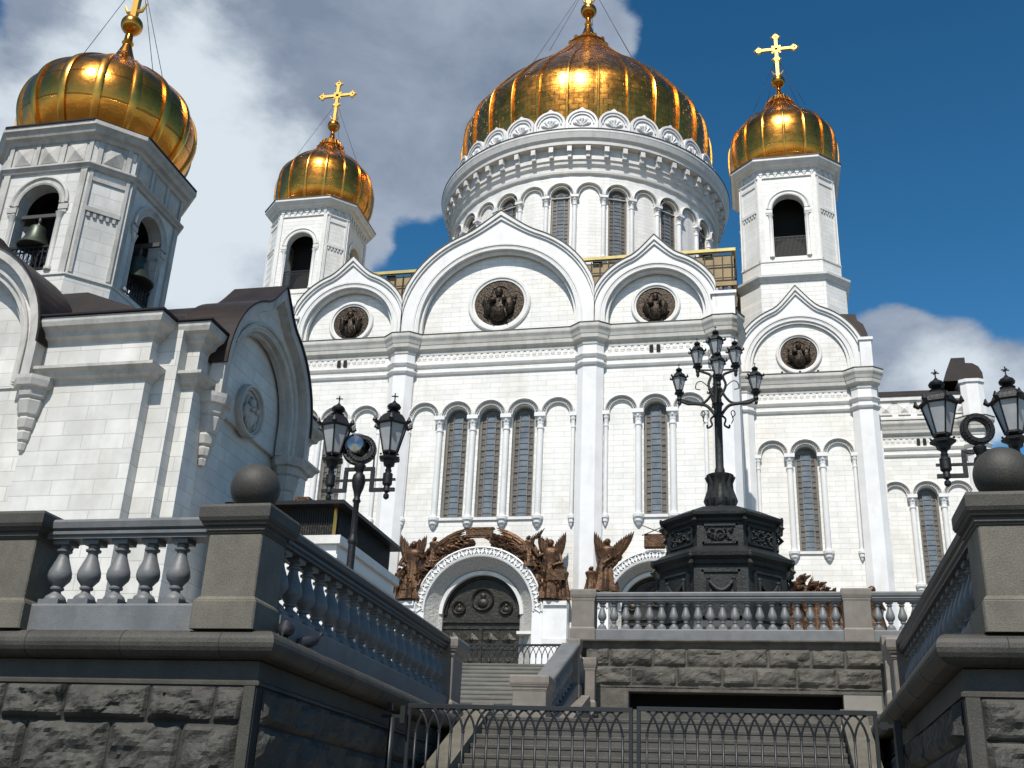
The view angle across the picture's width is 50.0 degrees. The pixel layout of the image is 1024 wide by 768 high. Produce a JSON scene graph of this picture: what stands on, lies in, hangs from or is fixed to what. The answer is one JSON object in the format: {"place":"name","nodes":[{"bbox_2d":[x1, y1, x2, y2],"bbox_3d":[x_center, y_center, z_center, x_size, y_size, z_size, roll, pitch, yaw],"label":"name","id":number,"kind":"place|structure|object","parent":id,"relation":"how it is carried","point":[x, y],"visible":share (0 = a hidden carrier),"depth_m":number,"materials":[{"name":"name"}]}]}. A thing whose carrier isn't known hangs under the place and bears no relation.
{"place":"outdoors","nodes":[
{"label":"outdoors","id":0,"kind":"place"},
{"bbox_2d":[0,658,1023,761],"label":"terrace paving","id":1,"kind":"structure","parent":0,"point":[882,753],"depth_m":10.82,"materials":[{"name":"stone"}]},
{"bbox_2d":[0,0,323,602],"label":"belfry pavilion","id":2,"kind":"structure","parent":1,"relation":"on","point":[116,402],"depth_m":30.10,"materials":[{"name":"stone"}]},
{"bbox_2d":[16,213,55,255],"bbox_3d":[-14.376,-4.540,33.208,1.007,1.311,1.007,17,-27,-30],"label":"church bell","id":3,"kind":"object","parent":2,"relation":"hanging from","point":[35,235],"visible":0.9,"depth_m":32.98,"materials":[{"name":"grey metal"}]},
{"bbox_2d":[126,242,160,291],"bbox_3d":[-11.824,-3.712,34.641,1.209,1.587,1.209,20,-29,-36],"label":"church bell","id":4,"kind":"object","parent":2,"relation":"hanging from","point":[139,272],"visible":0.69,"depth_m":34.39,"materials":[{"name":"grey metal"}]},
{"bbox_2d":[225,497,401,655],"bbox_3d":[-5.520,6.835,29.439,3.300,6.510,4.950,-3,-23,12],"label":"terrace annex","id":5,"kind":"object","parent":1,"relation":"on","point":[325,525],"visible":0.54,"depth_m":28.61,"materials":[{"name":"stone"}]},
{"bbox_2d":[316,393,412,635],"bbox_3d":[-2.689,2.782,18.394,1.788,5.636,0.751,-3,-23,12],"label":"street lamp","id":6,"kind":"object","parent":1,"relation":"on","point":[358,451],"visible":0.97,"depth_m":18.96,"materials":[{"name":"black metal"}]},
{"bbox_2d":[437,637,469,716],"bbox_3d":[-1.081,4.520,16.674,0.660,1.220,0.710,-3,-23,12],"label":"end post","id":7,"kind":"object","parent":1,"relation":"on","point":[454,655],"visible":0.41,"depth_m":16.50,"materials":[{"name":"stone"}]},
{"bbox_2d":[509,675,555,716],"bbox_3d":[0.374,6.164,20.663,0.754,1.240,0.714,-3,-23,12],"label":"stair post","id":8,"kind":"object","parent":1,"relation":"on","point":[532,690],"visible":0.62,"depth_m":20.51,"materials":[{"name":"stone"}]},
{"bbox_2d":[560,695,589,717],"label":"stair curb","id":9,"kind":"structure","parent":1,"relation":"on","point":[583,701],"depth_m":23.06,"materials":[{"name":"stone"}]},
{"bbox_2d":[537,643,579,716],"bbox_3d":[0.874,6.243,22.351,0.419,2.390,2.704,-4,-24,15],"label":"sloping balustrade","id":10,"kind":"object","parent":9,"relation":"on","point":[558,667],"visible":0.56,"depth_m":22.80,"materials":[{"name":"grey stone"}]},
{"bbox_2d":[567,638,582,697],"bbox_3d":[1.363,6.216,23.919,0.289,1.260,0.369,-3,-23,12],"label":"stair post","id":11,"kind":"object","parent":9,"relation":"on","point":[576,665],"visible":0.56,"depth_m":23.84,"materials":[{"name":"stone"}]},
{"bbox_2d":[583,657,597,715],"bbox_3d":[1.718,6.638,24.054,0.289,1.220,0.289,-3,-23,12],"label":"stair post","id":12,"kind":"object","parent":1,"relation":"on","point":[590,664],"visible":0.84,"depth_m":24.03,"materials":[{"name":"stone"}]},
{"bbox_2d":[581,639,885,725],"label":"terrace wall","id":13,"kind":"structure","parent":1,"relation":"on","point":[788,674],"depth_m":24.06,"materials":[{"name":"stone"}]},
{"bbox_2d":[570,589,597,638],"bbox_3d":[1.680,5.391,25.429,0.599,1.160,0.569,-3,-23,12],"label":"terrace post","id":14,"kind":"object","parent":13,"relation":"on","point":[584,615],"visible":0.88,"depth_m":25.22,"materials":[{"name":"stone"}]},
{"bbox_2d":[595,592,843,640],"bbox_3d":[4.612,5.268,24.731,5.460,1.100,0.345,-3,-23,12],"label":"terrace balustrade","id":15,"kind":"object","parent":13,"relation":"on","point":[723,632],"visible":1,"depth_m":24.62,"materials":[{"name":"grey stone"}]},
{"bbox_2d":[840,588,874,640],"bbox_3d":[7.591,5.127,24.140,0.649,1.160,0.569,-3,-23,12],"label":"terrace post","id":16,"kind":"object","parent":13,"relation":"on","point":[856,614],"visible":0.91,"depth_m":23.92,"materials":[{"name":"stone"}]},
{"bbox_2d":[870,591,923,640],"bbox_3d":[10.634,4.998,23.418,5.640,1.100,0.345,-3,-23,12],"label":"terrace balustrade","id":17,"kind":"object","parent":13,"relation":"on","point":[889,598],"visible":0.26,"depth_m":23.91,"materials":[{"name":"grey stone"}]},
{"bbox_2d":[881,637,908,698],"bbox_3d":[5.557,4.210,15.233,0.660,1.250,0.710,-3,-23,12],"label":"end post","id":18,"kind":"object","parent":1,"relation":"on","point":[896,660],"visible":0.26,"depth_m":15.15,"materials":[{"name":"stone"}]},
{"bbox_2d":[913,366,1023,486],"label":"street lamp","id":19,"kind":"object","parent":1,"relation":"on","point":[937,406],"visible":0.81,"depth_m":16.89,"materials":[{"name":"black metal"}]},
{"bbox_2d":[0,0,1023,454],"label":"sky","id":20,"kind":"structure","parent":0,"point":[922,101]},
{"bbox_2d":[580,659,584,694],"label":"terrace paving","id":21,"kind":"structure","parent":0,"point":[582,670],"depth_m":25.95,"materials":[{"name":"stone"}]},
{"bbox_2d":[465,644,582,663],"bbox_3d":[-0.686,7.139,28.523,5.100,0.760,0.050,-3,-23,12],"label":"railing","id":22,"kind":"object","parent":21,"relation":"on","point":[519,645],"visible":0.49,"depth_m":28.43,"materials":[{"name":"metal"}]},
{"bbox_2d":[650,326,795,629],"bbox_3d":[6.612,3.712,34.745,5.200,12.339,5.200,-3,-23,12],"label":"candelabra","id":23,"kind":"object","parent":21,"relation":"on","point":[720,541],"visible":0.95,"depth_m":32.77,"materials":[{"name":"metal"}]},
{"bbox_2d":[262,0,994,663],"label":"cathedral","id":24,"kind":"structure","parent":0,"point":[540,322],"depth_m":89.88,"materials":[{"name":"stone"}]},
{"bbox_2d":[318,448,342,499],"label":"window","id":25,"kind":"structure","parent":24,"relation":"in","point":[334,496],"depth_m":86.46,"materials":[{"name":"grey glass"}]},
{"bbox_2d":[441,410,467,517],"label":"window","id":26,"kind":"structure","parent":24,"relation":"in","point":[457,427],"depth_m":84.66,"materials":[{"name":"grey glass"}]},
{"bbox_2d":[468,219,475,229],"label":"window","id":27,"kind":"structure","parent":24,"relation":"in","point":[471,225],"depth_m":129.95,"materials":[{"name":"grey glass"}]},
{"bbox_2d":[443,576,519,663],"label":"door","id":28,"kind":"structure","parent":24,"relation":"in","point":[482,609],"depth_m":79.38,"materials":[{"name":"brown metal"}]},
{"bbox_2d":[475,409,501,516],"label":"window","id":29,"kind":"structure","parent":24,"relation":"in","point":[490,424],"depth_m":84.11,"materials":[{"name":"grey glass"}]},
{"bbox_2d":[502,199,515,217],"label":"window","id":30,"kind":"structure","parent":24,"relation":"in","point":[510,203],"depth_m":125.19,"materials":[{"name":"grey glass"}]},
{"bbox_2d":[509,407,534,516],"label":"window","id":31,"kind":"structure","parent":24,"relation":"in","point":[524,419],"depth_m":83.53,"materials":[{"name":"grey glass"}]},
{"bbox_2d":[551,189,569,244],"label":"window","id":32,"kind":"structure","parent":24,"relation":"in","point":[560,215],"depth_m":121.87,"materials":[{"name":"grey glass"}]},
{"bbox_2d":[608,191,625,262],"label":"window","id":33,"kind":"structure","parent":24,"relation":"in","point":[616,209],"depth_m":121.24,"materials":[{"name":"grey glass"}]},
{"bbox_2d":[622,577,658,628],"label":"door","id":34,"kind":"structure","parent":24,"relation":"in","point":[648,584],"depth_m":77.26,"materials":[{"name":"brown metal"}]},
{"bbox_2d":[644,402,668,513],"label":"window","id":35,"kind":"structure","parent":24,"relation":"in","point":[655,418],"depth_m":81.40,"materials":[{"name":"grey glass"}]},
{"bbox_2d":[661,203,674,249],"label":"window","id":36,"kind":"structure","parent":24,"relation":"in","point":[667,221],"depth_m":123.91,"materials":[{"name":"grey glass"}]},
{"bbox_2d":[699,225,704,256],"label":"window","id":37,"kind":"structure","parent":24,"relation":"in","point":[701,241],"depth_m":128.37,"materials":[{"name":"grey glass"}]},
{"bbox_2d":[795,447,822,550],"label":"window","id":38,"kind":"structure","parent":24,"relation":"in","point":[808,505],"depth_m":89.03,"materials":[{"name":"grey glass"}]},
{"bbox_2d":[917,488,943,584],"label":"window","id":39,"kind":"structure","parent":24,"relation":"in","point":[932,548],"depth_m":97.71,"materials":[{"name":"grey glass"}]},
{"bbox_2d":[879,635,898,706],"bbox_3d":[7.908,5.995,22.713,0.419,1.500,0.419,-3,-23,12],"label":"stair post","id":40,"kind":"object","parent":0,"point":[888,696],"visible":0.22,"depth_m":22.60,"materials":[{"name":"stone"}]},
{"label":"gate landing","id":41,"kind":"structure","parent":0,"visible":0},
{"bbox_2d":[381,704,407,767],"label":"gate support","id":42,"kind":"object","parent":41,"relation":"on","point":[402,715],"visible":1,"depth_m":13.05,"materials":[{"name":"paint"}]},
{"bbox_2d":[422,703,494,767],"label":"stair curb","id":43,"kind":"structure","parent":41,"relation":"on","point":[455,749],"depth_m":15.04,"materials":[{"name":"stone"}]},
{"bbox_2d":[403,703,632,767],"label":"iron gate","id":44,"kind":"structure","parent":41,"relation":"on","point":[533,709],"depth_m":12.89,"materials":[{"name":"black metal"}]},
{"bbox_2d":[637,706,881,767],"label":"iron gate","id":45,"kind":"structure","parent":41,"relation":"on","point":[763,712],"depth_m":12.32,"materials":[{"name":"black metal"}]},
{"bbox_2d":[840,709,882,767],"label":"stair curb","id":46,"kind":"structure","parent":41,"relation":"on","point":[862,752],"depth_m":14.26,"materials":[{"name":"stone"}]},
{"bbox_2d":[878,720,906,767],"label":"gate support","id":47,"kind":"object","parent":41,"relation":"on","point":[897,726],"visible":1,"depth_m":11.95,"materials":[{"name":"paint"}]},
{"bbox_3d":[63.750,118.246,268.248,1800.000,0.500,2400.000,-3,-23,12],"label":"ground","id":48,"kind":"structure","parent":0,"visible":0},
{"bbox_2d":[0,629,458,767],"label":"retaining wall","id":49,"kind":"structure","parent":48,"relation":"on","point":[232,699],"depth_m":10.37,"materials":[{"name":"stone"}]},
{"bbox_2d":[0,510,79,629],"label":"plain pedestal","id":50,"kind":"object","parent":49,"relation":"on","point":[29,553],"visible":0.66,"depth_m":11.07,"materials":[{"name":"stone"}]},
{"bbox_2d":[26,517,209,630],"bbox_3d":[-3.841,1.933,10.982,1.900,1.120,0.370,-3,-23,12],"label":"balustrade","id":51,"kind":"object","parent":49,"relation":"on","point":[111,610],"visible":0.99,"depth_m":10.90,"materials":[{"name":"grey stone"}]},
{"bbox_2d":[189,464,300,633],"bbox_3d":[-2.621,1.618,10.863,0.743,1.712,0.743,-3,-23,12],"label":"ball pedestal","id":52,"kind":"object","parent":49,"relation":"on","point":[252,530],"visible":0.99,"depth_m":10.58,"materials":[{"name":"stone"}]},
{"bbox_2d":[277,620,294,638],"bbox_3d":[-2.188,2.373,10.632,0.196,0.190,0.196,22,-29,-38],"label":"pigeon","id":53,"kind":"object","parent":49,"relation":"on","point":[285,628],"visible":0.92,"depth_m":10.57,"materials":[{"name":"grey"}]},
{"bbox_2d":[297,632,323,649],"bbox_3d":[-2.053,2.619,11.197,0.120,0.216,0.338,-16,-29,37],"label":"pigeon","id":54,"kind":"object","parent":49,"relation":"on","point":[308,641],"visible":0.93,"depth_m":11.14,"materials":[{"name":"grey"}]},
{"bbox_2d":[277,534,450,710],"bbox_3d":[-1.762,3.171,13.684,0.370,1.120,6.150,-3,-23,12],"label":"balustrade","id":55,"kind":"object","parent":49,"relation":"on","point":[413,642],"visible":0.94,"depth_m":13.03,"materials":[{"name":"grey stone"}]},
{"bbox_2d":[400,663,544,715],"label":"staircase","id":56,"kind":"structure","parent":48,"relation":"on","point":[485,682],"depth_m":25.42,"materials":[{"name":"stone"}]},
{"bbox_2d":[458,716,849,767],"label":"staircase","id":57,"kind":"structure","parent":48,"relation":"on","point":[768,748],"depth_m":14.83,"materials":[{"name":"stone"}]},
{"bbox_2d":[871,634,1023,767],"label":"retaining wall","id":58,"kind":"structure","parent":48,"relation":"on","point":[957,701],"depth_m":8.84,"materials":[{"name":"stone"}]},
{"bbox_2d":[896,534,974,680],"bbox_3d":[4.826,2.877,12.247,0.370,1.120,6.150,-3,-23,12],"label":"balustrade","id":59,"kind":"object","parent":58,"relation":"on","point":[945,604],"visible":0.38,"depth_m":11.61,"materials":[{"name":"grey stone"}]},
{"bbox_2d":[951,447,1023,633],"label":"ball pedestal","id":60,"kind":"object","parent":58,"relation":"on","point":[987,519],"visible":0.99,"depth_m":9.13,"materials":[{"name":"stone"}]}
]}

